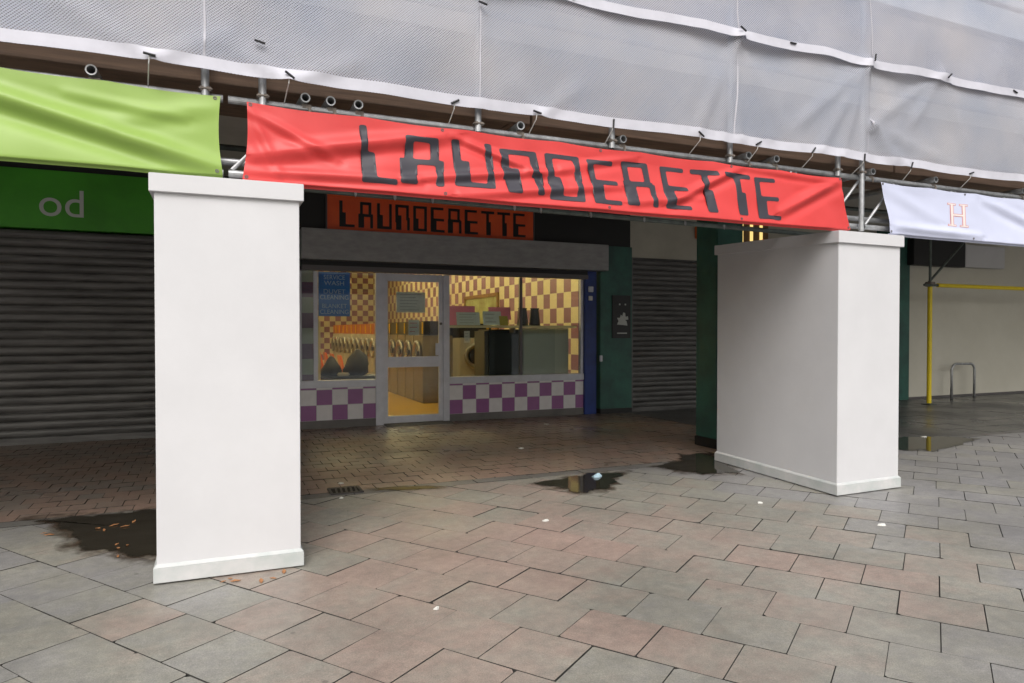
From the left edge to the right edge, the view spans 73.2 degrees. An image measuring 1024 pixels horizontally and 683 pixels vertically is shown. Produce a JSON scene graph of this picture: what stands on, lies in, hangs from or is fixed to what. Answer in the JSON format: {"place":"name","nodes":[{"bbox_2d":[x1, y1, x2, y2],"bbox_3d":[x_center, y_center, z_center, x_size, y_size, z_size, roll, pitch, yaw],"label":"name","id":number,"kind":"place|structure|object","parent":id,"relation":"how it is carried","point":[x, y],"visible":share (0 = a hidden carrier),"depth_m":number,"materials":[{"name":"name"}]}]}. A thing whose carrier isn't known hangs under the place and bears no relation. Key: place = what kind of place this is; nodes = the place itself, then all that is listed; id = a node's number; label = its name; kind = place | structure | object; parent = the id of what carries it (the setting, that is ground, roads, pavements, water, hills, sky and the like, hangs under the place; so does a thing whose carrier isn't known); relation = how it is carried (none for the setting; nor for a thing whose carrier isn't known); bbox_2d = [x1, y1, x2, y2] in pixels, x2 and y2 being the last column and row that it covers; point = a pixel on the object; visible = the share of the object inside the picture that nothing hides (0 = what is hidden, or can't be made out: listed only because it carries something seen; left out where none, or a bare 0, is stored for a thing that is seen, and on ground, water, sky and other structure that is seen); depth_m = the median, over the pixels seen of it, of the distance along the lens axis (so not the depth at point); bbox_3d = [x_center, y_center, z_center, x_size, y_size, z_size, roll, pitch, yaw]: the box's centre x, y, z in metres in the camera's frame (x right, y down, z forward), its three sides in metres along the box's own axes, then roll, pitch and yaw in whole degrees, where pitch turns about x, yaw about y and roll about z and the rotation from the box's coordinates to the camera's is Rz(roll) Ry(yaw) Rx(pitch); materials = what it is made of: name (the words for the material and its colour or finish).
{"place":"outdoors","nodes":[
{"label":"outdoors","id":0,"kind":"place"},
{"bbox_2d":[0,413,716,522],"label":"covered paving","id":1,"kind":"structure","parent":0,"point":[46,481],"depth_m":8.19,"materials":[{"name":"brown"}]},
{"bbox_2d":[327,486,363,494],"bbox_3d":[-1.561,1.393,6.463,0.300,0.011,0.250,0,1,-23],"label":"drain grate","id":2,"kind":"object","parent":1,"relation":"on","point":[345,490],"visible":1,"depth_m":6.46,"materials":[{"name":"black"}]},
{"bbox_2d":[578,271,596,413],"bbox_3d":[1.379,0.028,12.548,0.240,2.582,0.285,0,1,-23],"label":"blue post","id":3,"kind":"object","parent":1,"relation":"on","point":[589,335],"visible":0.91,"depth_m":12.45,"materials":[{"name":"paint"}]},
{"bbox_2d":[596,246,631,413],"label":"green pier","id":4,"kind":"structure","parent":1,"relation":"on","point":[613,375],"depth_m":12.56,"materials":[{"name":"paint"}]},
{"bbox_2d":[612,295,630,337],"bbox_3d":[1.996,-0.452,12.602,0.390,0.780,0.022,0,1,-23],"label":"poster","id":5,"kind":"object","parent":4,"relation":"attached to","point":[621,309],"visible":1,"depth_m":12.59,"materials":[{"name":"black paper"}]},
{"bbox_2d":[695,220,742,448],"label":"canopy pillar","id":6,"kind":"structure","parent":1,"relation":"on","point":[709,240],"depth_m":8.89,"materials":[{"name":"green paint"}]},
{"bbox_2d":[388,392,437,415],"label":"shop floor","id":7,"kind":"structure","parent":0,"point":[399,405],"depth_m":13.60,"materials":[{"name":"orange plastic"}]},
{"bbox_2d":[318,318,320,379],"bbox_3d":[-3.281,0.456,11.699,0.060,1.708,0.060,0,1,-23],"label":"cream post","id":8,"kind":"object","parent":7,"relation":"on","point":[319,363],"visible":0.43,"depth_m":11.67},
{"bbox_2d":[308,374,374,380],"bbox_3d":[-2.994,0.955,12.426,1.300,0.688,0.550,0,1,-23],"label":"bench","id":9,"kind":"object","parent":7,"relation":"on","point":[368,376],"visible":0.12,"depth_m":12.17,"materials":[{"name":"black"}]},
{"bbox_2d":[321,356,341,375],"bbox_3d":[-3.242,0.437,12.292,0.371,0.353,0.343,0,1,26],"label":"laundry sack","id":10,"kind":"object","parent":9,"relation":"on","point":[331,367],"visible":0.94,"depth_m":12.17,"materials":[{"name":"black fabric"}]},
{"bbox_2d":[343,349,368,375],"bbox_3d":[-2.830,0.374,12.503,0.445,0.472,0.451,0,1,12],"label":"laundry sack","id":11,"kind":"object","parent":9,"relation":"on","point":[357,363],"visible":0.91,"depth_m":12.37,"materials":[{"name":"black fabric"}]},
{"bbox_2d":[342,325,347,366],"bbox_3d":[-5.101,0.301,22.475,0.850,1.690,0.690,0,1,-23],"label":"washing machine","id":12,"kind":"object","parent":7,"relation":"on","point":[344,341],"visible":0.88,"depth_m":22.28,"materials":[{"name":"beige metal"}]},
{"bbox_2d":[318,271,374,364],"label":"tiled end wall","id":13,"kind":"structure","parent":7,"relation":"on","point":[362,297],"depth_m":30.26,"materials":[{"name":"tile"}]},
{"bbox_2d":[364,324,371,373],"bbox_3d":[-3.667,0.351,19.174,0.850,1.690,0.690,0,1,-23],"label":"washing machine","id":14,"kind":"object","parent":7,"relation":"on","point":[367,339],"visible":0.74,"depth_m":18.91,"materials":[{"name":"beige metal"}]},
{"bbox_2d":[369,323,374,373],"bbox_3d":[-3.380,0.361,18.514,0.850,1.690,0.690,0,1,-23],"label":"washing machine","id":15,"kind":"object","parent":7,"relation":"on","point":[372,347],"visible":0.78,"depth_m":18.42,"materials":[{"name":"beige metal"}]},
{"bbox_2d":[388,322,398,394],"bbox_3d":[-2.519,0.391,16.533,0.850,1.690,0.690,0,1,-23],"label":"washing machine","id":16,"kind":"object","parent":7,"relation":"on","point":[393,370],"visible":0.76,"depth_m":16.32,"materials":[{"name":"metal"}]},
{"bbox_2d":[396,322,406,396],"bbox_3d":[-2.232,0.402,15.873,0.850,1.690,0.690,0,1,-23],"label":"washing machine","id":17,"kind":"object","parent":7,"relation":"on","point":[400,342],"visible":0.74,"depth_m":15.65,"materials":[{"name":"metal"}]},
{"bbox_2d":[403,322,414,399],"bbox_3d":[-1.945,0.411,15.212,0.850,1.690,0.690,0,1,-23],"label":"washing machine","id":18,"kind":"object","parent":7,"relation":"on","point":[408,343],"visible":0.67,"depth_m":15.01,"materials":[{"name":"metal"}]},
{"bbox_2d":[412,321,452,403],"bbox_3d":[-1.658,0.422,14.552,0.850,1.690,0.690,0,1,-23],"label":"washing machine","id":19,"kind":"object","parent":7,"relation":"on","point":[425,378],"visible":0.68,"depth_m":14.20,"materials":[{"name":"metal"}]},
{"bbox_2d":[452,324,490,376],"bbox_3d":[-0.868,0.476,14.378,0.690,1.690,0.850,0,1,-23],"label":"washing machine","id":20,"kind":"object","parent":7,"relation":"on","point":[463,359],"visible":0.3,"depth_m":14.00,"materials":[{"name":"beige metal"}]},
{"bbox_2d":[388,273,577,372],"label":"tiled wall","id":21,"kind":"structure","parent":7,"relation":"on","point":[555,301],"depth_m":17.28,"materials":[{"name":"tile"}]},
{"bbox_2d":[464,292,498,328],"bbox_3d":[-0.892,-0.816,19.419,0.048,1.000,2.650,0,1,-23],"label":"pinboard","id":22,"kind":"object","parent":21,"relation":"attached to","point":[482,302],"visible":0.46,"depth_m":19.25,"materials":[{"name":"yellow wood"}]},
{"bbox_2d":[475,329,518,375],"bbox_3d":[-0.249,0.538,12.576,0.720,1.518,0.550,0,1,-23],"label":"cabinet","id":23,"kind":"object","parent":7,"relation":"on","point":[496,351],"visible":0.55,"depth_m":12.32,"materials":[{"name":"black"}]},
{"bbox_2d":[522,328,567,374],"bbox_3d":[0.620,0.525,12.692,0.925,1.537,0.050,0,1,-23],"label":"back board","id":24,"kind":"object","parent":7,"relation":"on","point":[544,350],"visible":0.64,"depth_m":12.65,"materials":[{"name":"grey"}]},
{"bbox_2d":[0,417,1023,682],"bbox_3d":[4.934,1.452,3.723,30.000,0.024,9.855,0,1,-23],"label":"paving","id":25,"kind":"structure","parent":0,"point":[656,574],"depth_m":3.97,"materials":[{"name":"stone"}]},
{"bbox_2d":[24,518,155,559],"bbox_3d":[-2.814,1.420,5.014,1.811,0.001,1.919,0,1,-23],"label":"wet silt","id":26,"kind":"object","parent":25,"relation":"on","point":[67,533],"visible":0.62,"depth_m":4.86,"materials":[{"name":"soil"}]},
{"bbox_2d":[38,509,156,556],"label":"puddle water","id":27,"kind":"structure","parent":26,"relation":"on","point":[139,535],"depth_m":5.14,"materials":[{"name":"grey liquid"}]},
{"bbox_2d":[148,172,303,583],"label":"boxed column","id":28,"kind":"structure","parent":25,"relation":"on","point":[227,332],"depth_m":4.21,"materials":[{"name":"paint"}]},
{"bbox_2d":[228,96,858,228],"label":"lattice beam","id":29,"kind":"structure","parent":28,"relation":"on","point":[233,172],"depth_m":5.16,"materials":[{"name":"metal"}]},
{"bbox_2d":[2,67,222,171],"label":"lattice beam","id":30,"kind":"structure","parent":29,"relation":"attached to","point":[176,90],"depth_m":4.12,"materials":[{"name":"metal"}]},
{"bbox_2d":[85,64,102,79],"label":"transom tube","id":31,"kind":"object","parent":30,"relation":"attached to","point":[92,71],"visible":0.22,"depth_m":4.00,"materials":[{"name":"metal"}]},
{"bbox_2d":[0,41,529,125],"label":"edge timber","id":32,"kind":"object","parent":31,"relation":"on","point":[99,61],"visible":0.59,"depth_m":4.33,"materials":[{"name":"wood"}]},
{"bbox_2d":[0,24,532,103],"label":"deck board","id":33,"kind":"object","parent":32,"relation":"on","point":[277,66],"visible":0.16,"depth_m":4.43,"materials":[{"name":"wood"}]},
{"bbox_2d":[0,67,222,177],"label":"banner","id":34,"kind":"object","parent":30,"relation":"hanging from","point":[68,121],"visible":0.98,"depth_m":3.97,"materials":[{"name":"fabric"}]},
{"bbox_2d":[199,0,211,94],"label":"scaffold standard","id":35,"kind":"object","parent":30,"relation":"attached to","point":[205,88],"visible":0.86,"depth_m":4.20,"materials":[{"name":"metal"}]},
{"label":"transom tube","id":36,"kind":"object","parent":30,"relation":"attached to","visible":0},
{"bbox_2d":[219,144,887,213],"bbox_3d":[0.360,-1.572,6.675,18.000,0.048,0.048,0,1,-23],"label":"scaffold tube","id":37,"kind":"object","parent":36,"relation":"attached to","point":[227,147],"depth_m":5.56,"materials":[{"name":"metal"}]},
{"bbox_2d":[256,77,268,104],"bbox_3d":[-1.570,-1.586,4.348,0.076,0.200,0.060,0,1,-23],"label":"scaffold stub","id":38,"kind":"object","parent":29,"relation":"attached to","point":[262,95],"visible":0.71,"depth_m":4.33,"materials":[{"name":"metal"}]},
{"bbox_2d":[296,93,311,111],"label":"transom tube","id":39,"kind":"object","parent":29,"relation":"attached to","point":[303,99],"visible":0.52,"depth_m":4.47,"materials":[{"name":"metal"}]},
{"bbox_2d":[219,106,246,117],"bbox_3d":[-2.048,-1.769,5.314,3.892,0.036,0.228,0,1,-23],"label":"deck board","id":40,"kind":"object","parent":39,"relation":"on","point":[232,112],"visible":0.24,"depth_m":5.27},
{"bbox_2d":[0,57,507,129],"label":"deck board","id":41,"kind":"object","parent":39,"relation":"on","point":[111,76],"visible":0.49,"depth_m":4.79,"materials":[{"name":"wood"}]},
{"bbox_2d":[321,96,336,113],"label":"transom tube","id":42,"kind":"object","parent":29,"relation":"attached to","point":[329,102],"visible":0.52,"depth_m":4.54,"materials":[{"name":"metal"}]},
{"bbox_2d":[349,100,363,116],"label":"transom tube","id":43,"kind":"object","parent":29,"relation":"attached to","point":[357,106],"visible":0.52,"depth_m":4.61,"materials":[{"name":"metal"}]},
{"bbox_2d":[472,2,483,131],"bbox_3d":[-0.240,-3.735,4.893,0.076,4.480,0.060,0,1,-23],"label":"scaffold standard","id":44,"kind":"object","parent":29,"relation":"attached to","point":[478,124],"visible":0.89,"depth_m":4.90,"materials":[{"name":"metal"}]},
{"bbox_2d":[403,0,1023,120],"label":"scaffold tube","id":45,"kind":"object","parent":44,"relation":"attached to","point":[699,55],"visible":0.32,"depth_m":5.68,"materials":[{"name":"metal"}]},
{"bbox_2d":[0,0,1023,187],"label":"debris net","id":46,"kind":"object","parent":29,"relation":"attached to","point":[134,50],"visible":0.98,"depth_m":5.11,"materials":[{"name":"fabric"}]},
{"bbox_2d":[506,121,524,138],"bbox_3d":[-0.272,-1.561,5.869,0.075,0.124,1.775,0,1,-23],"label":"transom tube","id":47,"kind":"object","parent":29,"relation":"attached to","point":[518,127],"visible":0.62,"depth_m":5.08,"materials":[{"name":"metal"}]},
{"bbox_2d":[242,102,849,230],"bbox_3d":[0.730,-1.245,5.301,5.222,0.516,0.102,0,1,-23],"label":"banner","id":48,"kind":"object","parent":29,"relation":"hanging from","point":[329,152],"visible":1,"depth_m":4.99,"materials":[{"name":"fabric"}]},
{"bbox_2d":[220,157,889,223],"bbox_3d":[0.855,-1.159,5.544,18.000,0.048,0.048,0,1,-23],"label":"scaffold tube","id":49,"kind":"object","parent":29,"relation":"attached to","point":[228,162],"depth_m":6.55,"materials":[{"name":"metal"}]},
{"bbox_2d":[606,135,626,150],"bbox_3d":[0.493,-1.567,6.202,0.079,0.124,1.776,0,1,-26],"label":"transom tube","id":50,"kind":"object","parent":29,"relation":"attached to","point":[621,139],"visible":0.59,"depth_m":5.42,"materials":[{"name":"metal"}]},
{"bbox_2d":[530,115,892,172],"bbox_3d":[1.923,-1.696,5.962,3.880,0.120,0.050,0,1,-23],"label":"edge timber","id":51,"kind":"object","parent":50,"relation":"on","point":[666,138],"visible":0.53,"depth_m":5.77,"materials":[{"name":"wood"}]},
{"bbox_2d":[533,102,897,156],"bbox_3d":[1.904,-1.780,6.006,3.892,0.036,0.228,0,1,-23],"label":"deck board","id":52,"kind":"object","parent":51,"relation":"on","point":[700,126],"visible":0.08,"depth_m":5.65,"materials":[{"name":"wood"}]},
{"bbox_2d":[725,0,734,163],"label":"scaffold standard","id":53,"kind":"object","parent":29,"relation":"attached to","point":[730,156],"visible":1,"depth_m":5.81,"materials":[{"name":"metal"}]},
{"bbox_2d":[729,152,751,166],"bbox_3d":[1.692,-1.574,6.722,0.075,0.124,1.775,0,1,-23],"label":"transom tube","id":54,"kind":"object","parent":29,"relation":"attached to","point":[746,156],"visible":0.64,"depth_m":5.93,"materials":[{"name":"metal"}]},
{"bbox_2d":[499,124,852,172],"bbox_3d":[1.716,-1.786,6.437,3.892,0.036,0.228,0,1,-23],"label":"deck board","id":55,"kind":"object","parent":54,"relation":"on","point":[603,139],"visible":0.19,"depth_m":6.25,"materials":[{"name":"wood"}]},
{"bbox_2d":[742,155,779,169],"bbox_3d":[2.000,-1.577,6.856,0.074,0.124,1.777,0,1,-21],"label":"transom tube","id":56,"kind":"object","parent":29,"relation":"attached to","point":[773,160],"visible":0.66,"depth_m":6.06,"materials":[{"name":"metal"}]},
{"bbox_2d":[375,486,442,490],"bbox_3d":[-0.992,1.394,6.570,0.940,0.001,0.211,0,1,-10],"label":"drain silt","id":57,"kind":"object","parent":25,"relation":"on","point":[409,487],"visible":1,"depth_m":6.58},
{"bbox_2d":[0,429,1023,527],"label":"edging strip","id":58,"kind":"object","parent":25,"relation":"on","point":[33,522],"visible":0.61,"depth_m":6.88,"materials":[{"name":"stone"}]},
{"bbox_2d":[554,470,629,492],"bbox_3d":[0.863,1.391,6.912,1.352,0.001,0.838,-1,1,-43],"label":"wet silt","id":59,"kind":"object","parent":25,"relation":"on","point":[610,488],"visible":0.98,"depth_m":6.60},
{"bbox_2d":[535,472,623,492],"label":"puddle water","id":60,"kind":"structure","parent":59,"relation":"on","point":[586,482],"depth_m":6.80,"materials":[{"name":"grey liquid"}]},
{"bbox_2d":[653,454,739,473],"bbox_3d":[2.015,1.377,7.788,1.161,0.001,1.415,0,1,-5],"label":"wet silt","id":61,"kind":"object","parent":25,"relation":"on","point":[685,471],"visible":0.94,"depth_m":7.51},
{"bbox_2d":[658,453,736,473],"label":"puddle water","id":62,"kind":"structure","parent":61,"relation":"on","point":[702,463],"depth_m":7.66,"materials":[{"name":"grey liquid"}]},
{"bbox_2d":[714,230,903,495],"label":"boxed column","id":63,"kind":"structure","parent":25,"relation":"on","point":[807,360],"depth_m":6.57,"materials":[{"name":"paint"}]},
{"bbox_2d":[304,189,812,234],"bbox_3d":[0.879,-1.103,6.090,5.320,0.104,0.044,0,1,-23],"label":"scaffold tube","id":64,"kind":"object","parent":63,"relation":"on","point":[585,214],"visible":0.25,"depth_m":5.89,"materials":[{"name":"metal"}]},
{"bbox_2d":[857,0,866,231],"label":"scaffold standard","id":65,"kind":"object","parent":63,"relation":"on","point":[861,172],"visible":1,"depth_m":6.41,"materials":[{"name":"metal"}]},
{"bbox_2d":[565,0,1023,98],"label":"debris net","id":66,"kind":"object","parent":65,"relation":"attached to","point":[694,21],"visible":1,"depth_m":6.38,"materials":[{"name":"fabric"}]},
{"bbox_2d":[864,176,1023,231],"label":"lattice beam","id":67,"kind":"structure","parent":63,"relation":"on","point":[926,185],"depth_m":6.79,"materials":[{"name":"metal"}]},
{"bbox_2d":[844,176,937,200],"bbox_3d":[3.857,-1.589,7.663,0.076,0.124,1.775,0,1,-24],"label":"transom tube","id":68,"kind":"object","parent":67,"relation":"attached to","point":[932,180],"visible":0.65,"depth_m":7.40,"materials":[{"name":"metal"}]},
{"bbox_2d":[892,165,1023,188],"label":"edge timber","id":69,"kind":"object","parent":68,"relation":"on","point":[923,173],"visible":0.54,"depth_m":7.09,"materials":[{"name":"wood"}]},
{"bbox_2d":[873,188,1023,217],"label":"transom tube","id":70,"kind":"object","parent":67,"relation":"attached to","point":[1019,192],"visible":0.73,"depth_m":7.50,"materials":[{"name":"metal"}]},
{"bbox_2d":[842,181,881,189],"bbox_3d":[5.106,-1.816,8.422,3.892,0.036,0.228,0,1,-23],"label":"deck board","id":71,"kind":"object","parent":70,"relation":"on","point":[849,184],"depth_m":7.92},
{"bbox_2d":[842,169,1023,195],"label":"deck board","id":72,"kind":"object","parent":70,"relation":"on","point":[939,182],"visible":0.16,"depth_m":7.76,"materials":[{"name":"wood"}]},
{"bbox_2d":[881,182,1023,246],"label":"banner","id":73,"kind":"object","parent":67,"relation":"hanging from","point":[925,213],"visible":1,"depth_m":6.91,"materials":[{"name":"fabric"}]},
{"bbox_2d":[898,436,979,450],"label":"puddle water","id":74,"kind":"structure","parent":25,"relation":"on","point":[935,443],"depth_m":9.24,"materials":[{"name":"grey liquid"}]},
{"bbox_2d":[628,393,1023,437],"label":"wet pavement","id":75,"kind":"structure","parent":0,"point":[960,415],"depth_m":12.25,"materials":[{"name":"stone"}]},
{"bbox_2d":[877,231,909,399],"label":"end pier","id":76,"kind":"structure","parent":75,"relation":"on","point":[904,299],"depth_m":14.98,"materials":[{"name":"green paint"}]},
{"bbox_2d":[923,239,936,404],"bbox_3d":[8.504,-0.583,14.046,0.200,3.742,0.200,0,1,-23],"label":"scaffold pole","id":77,"kind":"object","parent":75,"relation":"on","point":[929,346],"visible":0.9,"depth_m":14.02,"materials":[{"name":"metal"}]},
{"bbox_2d":[923,283,1023,290],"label":"scaffold rail","id":78,"kind":"object","parent":77,"relation":"attached to","point":[942,285],"visible":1,"depth_m":14.47,"materials":[{"name":"metal"}]},
{"bbox_2d":[950,362,975,398],"bbox_3d":[10.067,0.868,15.401,0.824,0.796,0.054,0,1,-23],"label":"bike stand","id":79,"kind":"object","parent":75,"relation":"on","point":[951,379],"visible":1,"depth_m":15.34,"materials":[{"name":"metal"}]},
{"bbox_2d":[909,238,1023,398],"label":"hoarding","id":80,"kind":"object","parent":75,"relation":"on","point":[982,330],"visible":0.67,"depth_m":15.93,"materials":[{"name":"paint"}]},
{"bbox_2d":[907,238,964,267],"bbox_3d":[9.393,-1.948,15.267,1.700,0.570,0.170,0,1,-23],"label":"blank sign box","id":81,"kind":"object","parent":80,"relation":"attached to","point":[918,251],"visible":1,"depth_m":15.13,"materials":[{"name":"black"}]},
{"bbox_2d":[965,245,1004,268],"bbox_3d":[10.847,-1.942,15.910,1.400,0.500,0.150,0,1,-23],"label":"white sign box","id":82,"kind":"object","parent":80,"relation":"attached to","point":[984,257],"visible":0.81,"depth_m":15.83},
{"bbox_2d":[873,0,1023,40],"label":"sky","id":83,"kind":"structure","parent":0,"point":[873,0],"materials":[{"name":"white"}]},
{"label":"ground","id":84,"kind":"structure","parent":0,"visible":0},
{"bbox_2d":[0,0,1023,238],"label":"parade building","id":85,"kind":"structure","parent":84,"relation":"on","point":[233,130],"depth_m":6.68,"materials":[{"name":"concrete"}]},
{"bbox_2d":[0,166,153,235],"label":"shop fascia","id":86,"kind":"structure","parent":85,"relation":"attached to","point":[46,200],"depth_m":9.21,"materials":[{"name":"green plastic"}]},
{"bbox_2d":[0,229,155,445],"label":"roller shutter","id":87,"kind":"object","parent":85,"relation":"attached to","point":[77,336],"visible":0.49,"depth_m":9.31,"materials":[{"name":"metal"}]},
{"bbox_2d":[0,161,240,178],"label":"fascia capping","id":88,"kind":"object","parent":85,"relation":"attached to","point":[70,169],"visible":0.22,"depth_m":9.27,"materials":[{"name":"black"}]},
{"bbox_2d":[299,261,583,429],"bbox_3d":[-0.982,-0.165,11.484,4.927,3.020,0.550,0,1,-23],"label":"shopfront","id":89,"kind":"object","parent":85,"relation":"attached to","point":[324,404],"visible":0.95,"depth_m":11.25,"materials":[{"name":"grey tile"}]},
{"bbox_2d":[318,272,349,315],"bbox_3d":[-2.760,-0.736,10.722,0.480,0.685,0.014,0,1,-23],"label":"window sign","id":90,"kind":"object","parent":89,"relation":"attached to","point":[333,293],"visible":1,"depth_m":10.72,"materials":[{"name":"blue"}]},
{"bbox_2d":[396,292,424,312],"bbox_3d":[-1.641,-0.635,11.197,0.480,0.330,0.007,0,1,-23],"label":"door notice","id":91,"kind":"object","parent":89,"relation":"attached to","point":[411,302],"depth_m":11.20,"materials":[{"name":"white paper"}]},
{"bbox_2d":[408,320,418,334],"bbox_3d":[-1.596,-0.226,11.223,0.180,0.250,0.007,0,1,-23],"label":"door notice","id":92,"kind":"object","parent":89,"relation":"attached to","point":[413,327],"depth_m":11.22,"materials":[{"name":"white paper"}]},
{"bbox_2d":[384,273,442,423],"bbox_3d":[-1.597,0.109,11.206,0.984,2.400,0.067,0,1,-23],"label":"door","id":93,"kind":"structure","parent":89,"relation":"in","point":[414,361],"depth_m":11.21,"materials":[{"name":"metal"}]},
{"bbox_2d":[299,227,608,279],"bbox_3d":[-0.768,-1.404,11.433,5.280,0.610,0.380,0,1,-23],"label":"shutter housing","id":94,"kind":"object","parent":89,"relation":"attached to","point":[321,249],"visible":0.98,"depth_m":11.14,"materials":[{"name":"grey metal"}]},
{"bbox_2d":[299,192,629,246],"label":"black fascia","id":95,"kind":"structure","parent":85,"relation":"attached to","point":[573,229],"depth_m":12.21,"materials":[{"name":"black"}]},
{"bbox_2d":[325,194,534,240],"bbox_3d":[-1.231,-1.998,11.224,3.510,0.575,0.053,0,1,-23],"label":"launderette sign","id":96,"kind":"object","parent":95,"relation":"attached to","point":[343,212],"visible":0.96,"depth_m":11.13,"materials":[{"name":"red metal"}]},
{"bbox_2d":[450,325,576,332],"bbox_3d":[-0.007,-0.213,12.185,2.460,0.135,0.280,0,1,-23],"label":"window shelf","id":97,"kind":"object","parent":85,"relation":"attached to","point":[511,329],"depth_m":12.00,"materials":[{"name":"grey metal"}]},
{"bbox_2d":[450,306,474,324],"bbox_3d":[-0.897,-0.445,11.846,0.560,0.330,0.054,0,1,-23],"label":"pink card","id":98,"kind":"object","parent":97,"relation":"on","point":[453,311],"visible":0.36,"depth_m":11.83,"materials":[{"name":"pink"}]},
{"bbox_2d":[456,312,479,324],"bbox_3d":[-0.748,-0.389,11.780,0.420,0.220,0.054,0,1,-23],"label":"notice sheet","id":99,"kind":"object","parent":97,"relation":"on","point":[467,318],"visible":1,"depth_m":11.78,"materials":[{"name":"white paper"}]},
{"bbox_2d":[482,311,500,324],"bbox_3d":[-0.345,-0.402,11.956,0.340,0.240,0.054,0,1,-23],"label":"notice sheet","id":100,"kind":"object","parent":97,"relation":"on","point":[490,317],"visible":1,"depth_m":11.95,"materials":[{"name":"white paper"}]},
{"bbox_2d":[488,307,510,319],"bbox_3d":[-0.216,-0.495,12.185,0.420,0.220,0.054,0,1,-23],"label":"pink card","id":101,"kind":"object","parent":97,"relation":"on","point":[505,311],"visible":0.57,"depth_m":12.22,"materials":[{"name":"pink"}]},
{"bbox_2d":[529,308,539,325],"bbox_3d":[0.406,-0.439,12.361,0.210,0.310,0.210,0,1,-23],"label":"vase","id":102,"kind":"object","parent":97,"relation":"on","point":[534,319],"visible":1,"depth_m":12.29,"materials":[{"name":"black ceramic"}]},
{"bbox_2d":[630,215,696,260],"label":"infill wall","id":103,"kind":"structure","parent":85,"relation":"attached to","point":[661,241],"depth_m":13.03,"materials":[{"name":"concrete"}]},
{"bbox_2d":[632,257,696,411],"bbox_3d":[2.939,-0.130,13.112,1.655,2.860,0.090,0,1,-23],"label":"roller shutter","id":104,"kind":"object","parent":85,"relation":"attached to","point":[664,306],"visible":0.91,"depth_m":13.07,"materials":[{"name":"metal"}]},
{"bbox_2d":[743,224,767,241],"bbox_3d":[4.730,-2.141,13.862,1.050,0.540,0.065,0,1,-23],"label":"lit transom","id":105,"kind":"object","parent":85,"relation":"attached to","point":[750,236],"visible":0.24,"depth_m":13.91,"materials":[{"name":"yellow glass"}]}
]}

